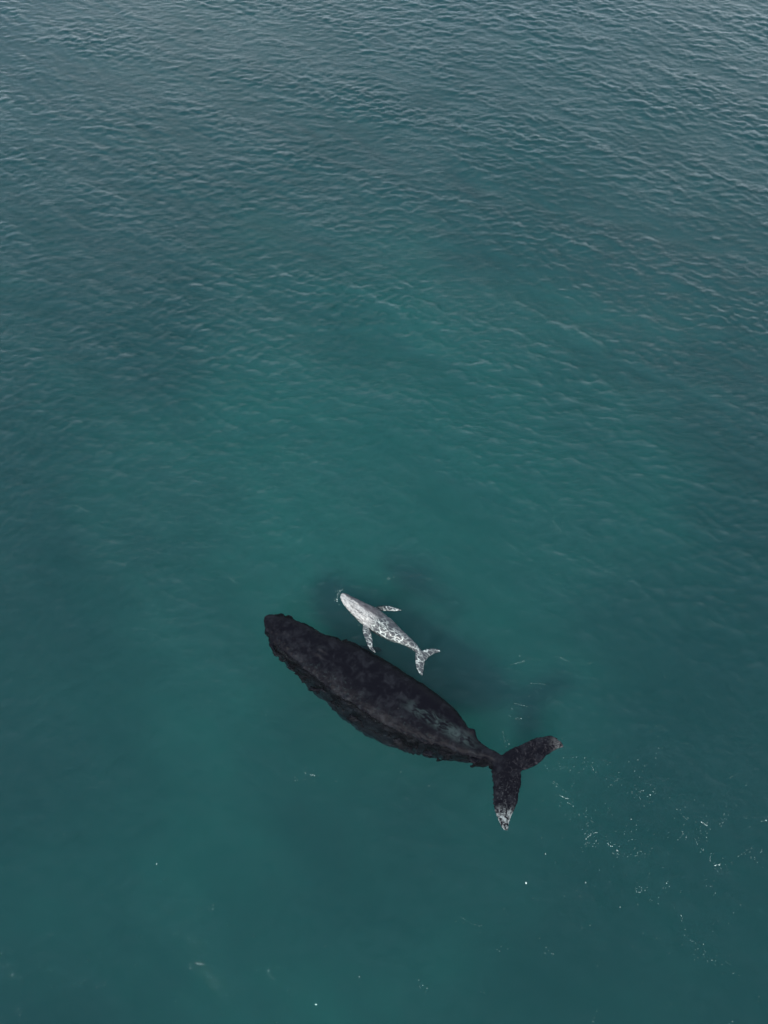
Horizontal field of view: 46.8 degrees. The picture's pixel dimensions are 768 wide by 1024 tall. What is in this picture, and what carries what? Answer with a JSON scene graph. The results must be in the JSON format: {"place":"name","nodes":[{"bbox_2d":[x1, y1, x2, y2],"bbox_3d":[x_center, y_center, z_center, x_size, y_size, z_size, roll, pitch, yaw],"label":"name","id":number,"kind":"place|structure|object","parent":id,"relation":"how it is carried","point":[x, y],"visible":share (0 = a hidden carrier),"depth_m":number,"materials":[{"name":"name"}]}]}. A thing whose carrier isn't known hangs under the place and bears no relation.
{"place":"outdoors","nodes":[
{"label":"outdoors","id":0,"kind":"place"},
{"bbox_2d":[0,0,767,1023],"bbox_3d":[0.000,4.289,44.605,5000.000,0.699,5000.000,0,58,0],"label":"sea surface","id":1,"kind":"object","parent":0,"point":[478,414],"visible":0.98,"depth_m":47.71,"materials":[{"name":"teal liquid"}]},
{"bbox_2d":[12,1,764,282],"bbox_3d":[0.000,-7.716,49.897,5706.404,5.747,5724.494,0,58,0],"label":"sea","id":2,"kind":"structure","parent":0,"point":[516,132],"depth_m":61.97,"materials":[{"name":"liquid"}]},
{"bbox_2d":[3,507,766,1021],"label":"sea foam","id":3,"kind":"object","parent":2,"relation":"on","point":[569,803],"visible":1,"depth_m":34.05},
{"bbox_2d":[340,593,439,674],"bbox_3d":[0.041,5.167,38.730,5.148,0.816,2.308,34,64,19],"label":"humpback calf","id":4,"kind":"object","parent":2,"relation":"on","point":[375,620],"visible":1,"depth_m":38.54},
{"bbox_2d":[264,613,562,829],"bbox_3d":[0.693,8.498,39.006,13.479,4.838,4.798,33,64,19],"label":"humpback whale","id":5,"kind":"object","parent":2,"relation":"on","point":[365,690],"visible":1,"depth_m":36.74}
]}

